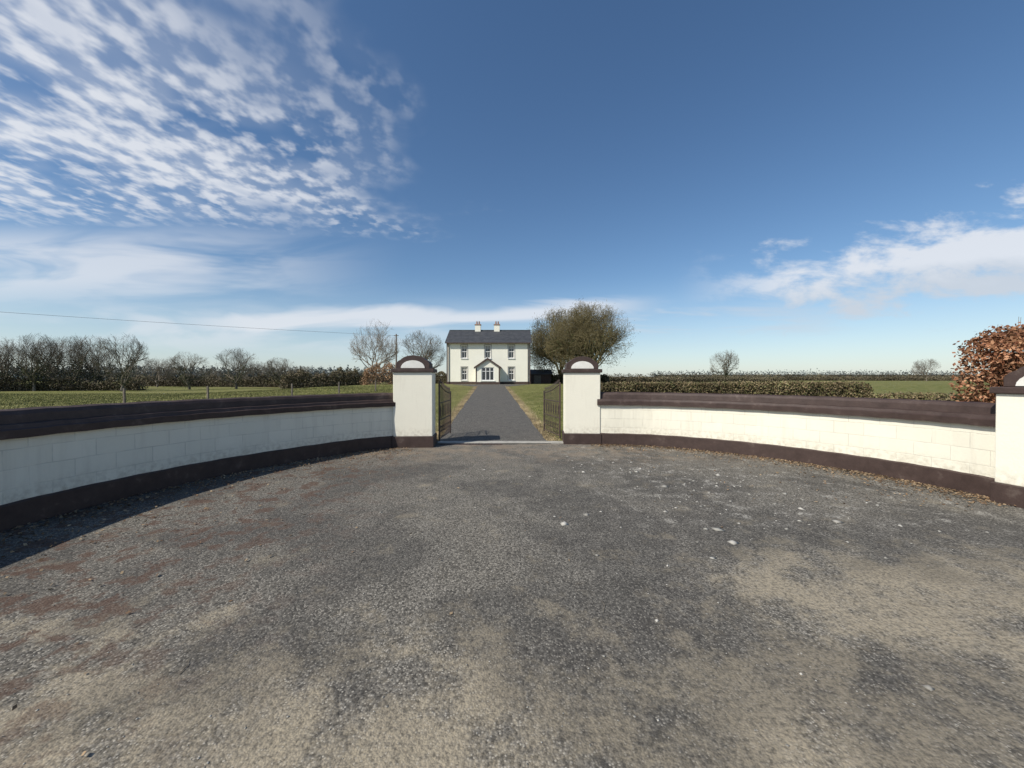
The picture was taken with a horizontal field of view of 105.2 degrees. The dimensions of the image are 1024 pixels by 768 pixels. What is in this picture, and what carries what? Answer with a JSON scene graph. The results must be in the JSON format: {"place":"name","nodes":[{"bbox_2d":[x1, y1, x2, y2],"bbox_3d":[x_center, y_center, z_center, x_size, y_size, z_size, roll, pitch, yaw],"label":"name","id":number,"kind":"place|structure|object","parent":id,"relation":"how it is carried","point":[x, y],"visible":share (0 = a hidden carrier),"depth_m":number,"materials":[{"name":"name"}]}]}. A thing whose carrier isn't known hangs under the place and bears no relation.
{"place":"outdoors","nodes":[
{"label":"outdoors","id":0,"kind":"place"},
{"bbox_2d":[0,385,391,408],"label":"field grass","id":1,"kind":"structure","parent":0,"point":[8,398],"depth_m":32.67,"materials":[{"name":"green plant"}]},
{"bbox_2d":[436,384,550,443],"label":"driveway","id":2,"kind":"structure","parent":0,"point":[491,412],"depth_m":15.02,"materials":[{"name":"grey asphalt"}]},
{"bbox_2d":[0,380,988,440],"bbox_3d":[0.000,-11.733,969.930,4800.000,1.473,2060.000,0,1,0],"label":"ground","id":3,"kind":"structure","parent":0,"point":[880,387],"depth_m":38.97,"materials":[{"name":"green plant"}]},
{"bbox_2d":[0,342,12,375],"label":"hedgerow tree","id":4,"kind":"object","parent":3,"relation":"on","point":[1,363],"visible":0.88,"depth_m":54.29,"materials":[{"name":"brown plant"}]},
{"bbox_2d":[0,338,25,382],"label":"hedgerow tree","id":5,"kind":"object","parent":3,"relation":"on","point":[5,366],"visible":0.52,"depth_m":56.02,"materials":[{"name":"brown plant"}]},
{"bbox_2d":[3,332,66,390],"bbox_3d":[-65.641,-2.774,54.145,6.059,8.856,6.028,0,1,30],"label":"hedgerow tree","id":6,"kind":"object","parent":3,"relation":"on","point":[33,378],"visible":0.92,"depth_m":53.75,"materials":[{"name":"brown plant"}]},
{"bbox_2d":[26,336,81,381],"bbox_3d":[-69.874,-2.624,60.012,5.955,9.752,5.676,-1,1,-37],"label":"hedgerow tree","id":7,"kind":"object","parent":3,"relation":"on","point":[50,376],"visible":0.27,"depth_m":59.15,"materials":[{"name":"brown plant"}]},
{"bbox_2d":[43,333,98,384],"bbox_3d":[-62.646,-2.711,55.994,6.084,9.326,6.114,-1,1,-36],"label":"hedgerow tree","id":8,"kind":"object","parent":3,"relation":"on","point":[75,375],"visible":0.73,"depth_m":55.59,"materials":[{"name":"brown plant"}]},
{"bbox_2d":[0,375,147,390],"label":"hedgerow","id":9,"kind":"object","parent":3,"relation":"on","point":[9,384],"visible":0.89,"depth_m":55.22,"materials":[{"name":"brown plant"}]},
{"bbox_2d":[66,335,120,382],"bbox_3d":[-61.563,-2.796,57.852,6.101,9.099,6.070,1,1,44],"label":"hedgerow tree","id":10,"kind":"object","parent":3,"relation":"on","point":[94,372],"visible":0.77,"depth_m":57.02,"materials":[{"name":"brown plant"}]},
{"bbox_2d":[88,334,149,390],"bbox_3d":[-52.952,-2.512,52.987,5.824,9.109,5.551,0,1,-12],"label":"hedgerow tree","id":11,"kind":"object","parent":3,"relation":"on","point":[128,369],"visible":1,"depth_m":53.10,"materials":[{"name":"brown plant"}]},
{"bbox_2d":[123,365,150,376],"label":"hedgerow tree","id":12,"kind":"object","parent":3,"relation":"on","point":[141,373],"visible":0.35,"depth_m":119.77,"materials":[{"name":"plant"}]},
{"bbox_2d":[134,357,174,386],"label":"hedgerow tree","id":13,"kind":"object","parent":3,"relation":"on","point":[159,372],"visible":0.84,"depth_m":79.97,"materials":[{"name":"brown plant"}]},
{"bbox_2d":[0,363,365,380],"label":"hedgerow","id":14,"kind":"object","parent":3,"relation":"on","point":[321,370],"visible":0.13,"depth_m":294.41,"materials":[{"name":"green plant"}]},
{"bbox_2d":[164,351,211,389],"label":"hedgerow tree","id":15,"kind":"object","parent":3,"relation":"on","point":[185,381],"visible":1,"depth_m":61.42,"materials":[{"name":"plant"}]},
{"bbox_2d":[196,368,221,378],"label":"hedgerow tree","id":16,"kind":"object","parent":3,"relation":"on","point":[210,373],"visible":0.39,"depth_m":129.55,"materials":[{"name":"brown plant"}]},
{"bbox_2d":[130,374,297,386],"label":"hedgerow","id":17,"kind":"object","parent":3,"relation":"on","point":[216,382],"visible":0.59,"depth_m":82.86,"materials":[{"name":"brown plant"}]},
{"bbox_2d":[213,348,258,388],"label":"hedgerow tree","id":18,"kind":"object","parent":3,"relation":"on","point":[243,364],"visible":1,"depth_m":65.98,"materials":[{"name":"brown plant"}]},
{"bbox_2d":[123,381,375,402],"bbox_3d":[-16.784,0.499,27.990,1.601,1.406,15.632,1,1,45],"label":"wire fence","id":19,"kind":"object","parent":3,"relation":"on","point":[124,394],"visible":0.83,"depth_m":25.01,"materials":[{"name":"grey wood"}]},
{"bbox_2d":[241,361,272,381],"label":"hedgerow tree","id":20,"kind":"object","parent":3,"relation":"on","point":[260,369],"visible":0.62,"depth_m":79.02,"materials":[{"name":"plant"}]},
{"bbox_2d":[132,368,389,381],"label":"hedgerow","id":21,"kind":"object","parent":3,"relation":"on","point":[224,371],"visible":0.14,"depth_m":177.79,"materials":[{"name":"green plant"}]},
{"bbox_2d":[259,358,298,387],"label":"hedgerow tree","id":22,"kind":"object","parent":3,"relation":"on","point":[283,367],"visible":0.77,"depth_m":73.94,"materials":[{"name":"brown plant"}]},
{"bbox_2d":[288,366,316,377],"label":"hedgerow tree","id":23,"kind":"object","parent":3,"relation":"on","point":[307,369],"visible":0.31,"depth_m":79.83,"materials":[{"name":"brown plant"}]},
{"bbox_2d":[279,366,371,388],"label":"hedgerow","id":24,"kind":"object","parent":3,"relation":"on","point":[315,380],"visible":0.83,"depth_m":65.67,"materials":[{"name":"green plant"}]},
{"bbox_2d":[350,321,400,379],"bbox_3d":[-18.588,-4.229,53.705,7.101,9.715,6.311,0,1,-33],"label":"bare tree","id":25,"kind":"object","parent":3,"relation":"on","point":[383,350],"visible":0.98,"depth_m":52.78,"materials":[{"name":"brown plant"}]},
{"bbox_2d":[359,360,395,384],"bbox_3d":[-16.918,-1.438,50.151,5.105,3.298,3.368,0,1,-6],"label":"shrub","id":26,"kind":"object","parent":3,"relation":"on","point":[367,375],"visible":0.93,"depth_m":49.50,"materials":[{"name":"brown plant"}]},
{"bbox_2d":[390,371,446,383],"bbox_3d":[-13.785,-0.943,57.956,8.672,2.059,2.016,0,1,0],"label":"garden hedge","id":27,"kind":"object","parent":3,"relation":"on","point":[440,377],"visible":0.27,"depth_m":57.38,"materials":[{"name":"green plant"}]},
{"bbox_2d":[400,328,446,368],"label":"bare tree","id":28,"kind":"object","parent":3,"relation":"on","point":[429,353],"visible":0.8,"depth_m":62.20,"materials":[{"name":"brown plant"}]},
{"bbox_2d":[445,321,531,383],"bbox_3d":[-3.060,-4.056,53.681,11.234,9.239,9.140,0,1,0],"label":"farmhouse","id":29,"kind":"object","parent":3,"relation":"on","point":[478,355],"visible":0.97,"depth_m":50.97,"materials":[{"name":"paint"}]},
{"bbox_2d":[481,367,493,380],"bbox_3d":[-3.060,-1.219,49.394,1.840,1.760,0.212,0,1,0],"label":"porch window frame","id":30,"kind":"structure","parent":29,"relation":"in","point":[481,367],"depth_m":49.44,"materials":[{"name":"white wood"}]},
{"bbox_2d":[461,345,514,380],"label":"window frames","id":31,"kind":"structure","parent":29,"relation":"in","point":[464,351],"depth_m":51.05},
{"bbox_2d":[463,349,512,378],"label":"window glass","id":32,"kind":"structure","parent":29,"relation":"in","point":[487,353],"depth_m":51.11,"materials":[{"name":"grey glass"}]},
{"bbox_2d":[435,386,559,440],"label":"verge dry grass","id":33,"kind":"structure","parent":3,"relation":"on","point":[524,408],"depth_m":17.30,"materials":[{"name":"beige plant"}]},
{"bbox_2d":[530,369,552,383],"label":"outbuilding","id":34,"kind":"structure","parent":3,"relation":"on","point":[539,377],"depth_m":56.99,"materials":[{"name":"black paint"}]},
{"bbox_2d":[534,375,540,383],"bbox_3d":[3.700,-0.560,56.971,1.000,1.400,0.047,0,1,0],"label":"door","id":35,"kind":"structure","parent":34,"relation":"in","point":[537,378],"depth_m":56.95,"materials":[{"name":"brown wood"}]},
{"bbox_2d":[543,380,560,437],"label":"iron gate","id":36,"kind":"structure","parent":3,"relation":"on","point":[549,405],"depth_m":11.53,"materials":[{"name":"black metal"}]},
{"bbox_2d":[529,303,593,382],"bbox_3d":[7.202,-4.831,59.179,10.923,14.808,10.640,0,1,25],"label":"ash tree","id":37,"kind":"object","parent":3,"relation":"on","point":[537,352],"visible":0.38,"depth_m":58.48,"materials":[{"name":"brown plant"}]},
{"bbox_2d":[551,374,609,382],"bbox_3d":[9.350,-0.903,58.453,10.253,1.894,2.023,0,1,18],"label":"garden hedge","id":38,"kind":"object","parent":3,"relation":"on","point":[604,379],"visible":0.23,"depth_m":58.26,"materials":[{"name":"green plant"}]},
{"bbox_2d":[542,298,636,375],"bbox_3d":[10.474,-5.705,53.710,12.874,13.263,13.846,0,1,-23],"label":"ash tree","id":39,"kind":"object","parent":3,"relation":"on","point":[588,333],"visible":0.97,"depth_m":52.00,"materials":[{"name":"green plant"}]},
{"bbox_2d":[608,375,787,381],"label":"hedgerow","id":40,"kind":"object","parent":3,"relation":"on","point":[687,379],"visible":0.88,"depth_m":84.97,"materials":[{"name":"green plant"}]},
{"bbox_2d":[709,351,739,378],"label":"hedgerow tree","id":41,"kind":"object","parent":3,"relation":"on","point":[725,366],"visible":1,"depth_m":94.07,"materials":[{"name":"plant"}]},
{"bbox_2d":[600,380,873,397],"bbox_3d":[10.403,0.581,18.856,14.556,1.590,1.170,0,1,-5],"label":"clipped hedge","id":42,"kind":"object","parent":3,"relation":"on","point":[857,389],"visible":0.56,"depth_m":18.61,"materials":[{"name":"green plant"}]},
{"bbox_2d":[605,373,963,378],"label":"hedgerow","id":43,"kind":"object","parent":3,"relation":"on","point":[709,375],"visible":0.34,"depth_m":247.94,"materials":[{"name":"green plant"}]},
{"bbox_2d":[651,368,986,376],"bbox_3d":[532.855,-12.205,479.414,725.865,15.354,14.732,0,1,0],"label":"hedgerow","id":44,"kind":"object","parent":3,"relation":"on","point":[821,373],"visible":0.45,"depth_m":477.50,"materials":[{"name":"green plant"}]},
{"bbox_2d":[706,375,979,380],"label":"hedgerow","id":45,"kind":"object","parent":3,"relation":"on","point":[871,378],"visible":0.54,"depth_m":129.22,"materials":[{"name":"green plant"}]},
{"bbox_2d":[912,359,940,380],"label":"hedgerow tree","id":46,"kind":"object","parent":3,"relation":"on","point":[924,368],"visible":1,"depth_m":109.98,"materials":[{"name":"grey plant"}]},
{"bbox_2d":[867,392,986,400],"bbox_3d":[21.747,0.870,18.225,9.286,1.093,1.219,0,1,16],"label":"clipped hedge","id":47,"kind":"object","parent":3,"relation":"on","point":[918,396],"visible":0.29,"depth_m":18.64,"materials":[{"name":"green plant"}]},
{"bbox_2d":[949,318,1023,402],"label":"beech hedge","id":48,"kind":"object","parent":3,"relation":"on","point":[1004,363],"visible":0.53,"depth_m":9.03,"materials":[{"name":"brown plant"}]},
{"bbox_3d":[-84.900,-3.259,13.758,1.200,9.550,0.280,0,1,0],"label":"utility pole","id":49,"kind":"object","parent":3,"relation":"on","visible":0},
{"bbox_2d":[6,312,395,335],"bbox_3d":[-51.300,-7.489,36.803,81.550,1.229,0.025,-1,1,-35],"label":"overhead wire","id":50,"kind":"object","parent":49,"relation":"attached to","point":[190,324],"visible":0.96,"depth_m":45.34,"materials":[{"name":"metal"}]},
{"bbox_2d":[435,387,562,440],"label":"lawn grass","id":51,"kind":"structure","parent":0,"point":[531,388],"depth_m":24.39,"materials":[{"name":"green plant"}]},
{"bbox_2d":[0,444,1023,767],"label":"asphalt forecourt","id":52,"kind":"structure","parent":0,"point":[262,664],"depth_m":2.75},
{"bbox_2d":[0,436,392,531],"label":"plinth","id":53,"kind":"structure","parent":52,"relation":"on","point":[28,510],"depth_m":5.94,"materials":[{"name":"brown paint"}]},
{"bbox_2d":[0,406,392,504],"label":"boundary wall","id":54,"kind":"structure","parent":53,"relation":"on","point":[30,467],"depth_m":5.98,"materials":[{"name":"white paint"}]},
{"bbox_2d":[0,393,395,439],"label":"coping","id":55,"kind":"object","parent":54,"relation":"on","point":[15,423],"visible":0.98,"depth_m":5.96,"materials":[{"name":"brown paint"}]},
{"bbox_2d":[391,355,436,447],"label":"gate pier","id":56,"kind":"structure","parent":52,"relation":"on","point":[414,400],"depth_m":9.63,"materials":[{"name":"white paint"}]},
{"bbox_2d":[440,443,501,444],"bbox_3d":[-1.050,1.563,10.127,1.600,0.044,0.170,0,1,0],"label":"drain grating","id":57,"kind":"object","parent":52,"relation":"on","point":[470,444],"visible":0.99,"depth_m":10.04,"materials":[{"name":"metal"}]},
{"bbox_2d":[438,441,562,443],"bbox_3d":[-0.295,1.554,10.362,3.310,0.055,0.280,0,1,0],"label":"concrete threshold","id":58,"kind":"object","parent":52,"relation":"on","point":[556,442],"visible":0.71,"depth_m":10.24,"materials":[{"name":"grey concrete"}]},
{"bbox_2d":[438,380,450,440],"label":"iron gate","id":59,"kind":"structure","parent":58,"relation":"on","point":[443,409],"depth_m":10.81,"materials":[{"name":"black metal"}]},
{"bbox_2d":[0,444,1015,755],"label":"leaf litter","id":60,"kind":"object","parent":52,"relation":"on","point":[912,482],"visible":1,"depth_m":6.11,"materials":[{"name":"brown plant"}]},
{"bbox_2d":[562,356,601,444],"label":"gate pier","id":61,"kind":"structure","parent":52,"relation":"on","point":[581,396],"depth_m":10.12,"materials":[{"name":"white paint"}]},
{"bbox_2d":[179,491,1007,674],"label":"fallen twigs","id":62,"kind":"object","parent":52,"relation":"on","point":[578,583],"visible":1,"depth_m":3.16,"materials":[{"name":"brown wood"}]},
{"bbox_2d":[600,433,994,496],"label":"plinth","id":63,"kind":"structure","parent":52,"relation":"on","point":[968,483],"depth_m":7.53,"materials":[{"name":"brown paint"}]},
{"bbox_2d":[600,405,995,477],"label":"boundary wall","id":64,"kind":"structure","parent":63,"relation":"on","point":[965,448],"depth_m":7.52,"materials":[{"name":"white paint"}]},
{"bbox_2d":[597,392,995,426],"bbox_3d":[5.032,0.401,8.212,1.546,0.338,7.069,-1,1,-44],"label":"coping","id":65,"kind":"object","parent":64,"relation":"on","point":[971,413],"visible":0.9,"depth_m":7.51,"materials":[{"name":"brown paint"}]},
{"bbox_2d":[989,366,1023,508],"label":"gate pier","id":66,"kind":"structure","parent":52,"relation":"on","point":[1007,486],"depth_m":5.24,"materials":[{"name":"white paint"}]},
{"bbox_2d":[0,0,1023,376],"label":"sky","id":67,"kind":"structure","parent":0,"point":[777,185],"materials":[{"name":"blue"}]},
{"bbox_2d":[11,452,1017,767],"bbox_3d":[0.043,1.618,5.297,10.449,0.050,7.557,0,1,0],"label":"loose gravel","id":68,"kind":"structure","parent":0,"point":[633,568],"depth_m":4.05,"materials":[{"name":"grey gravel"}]}
]}

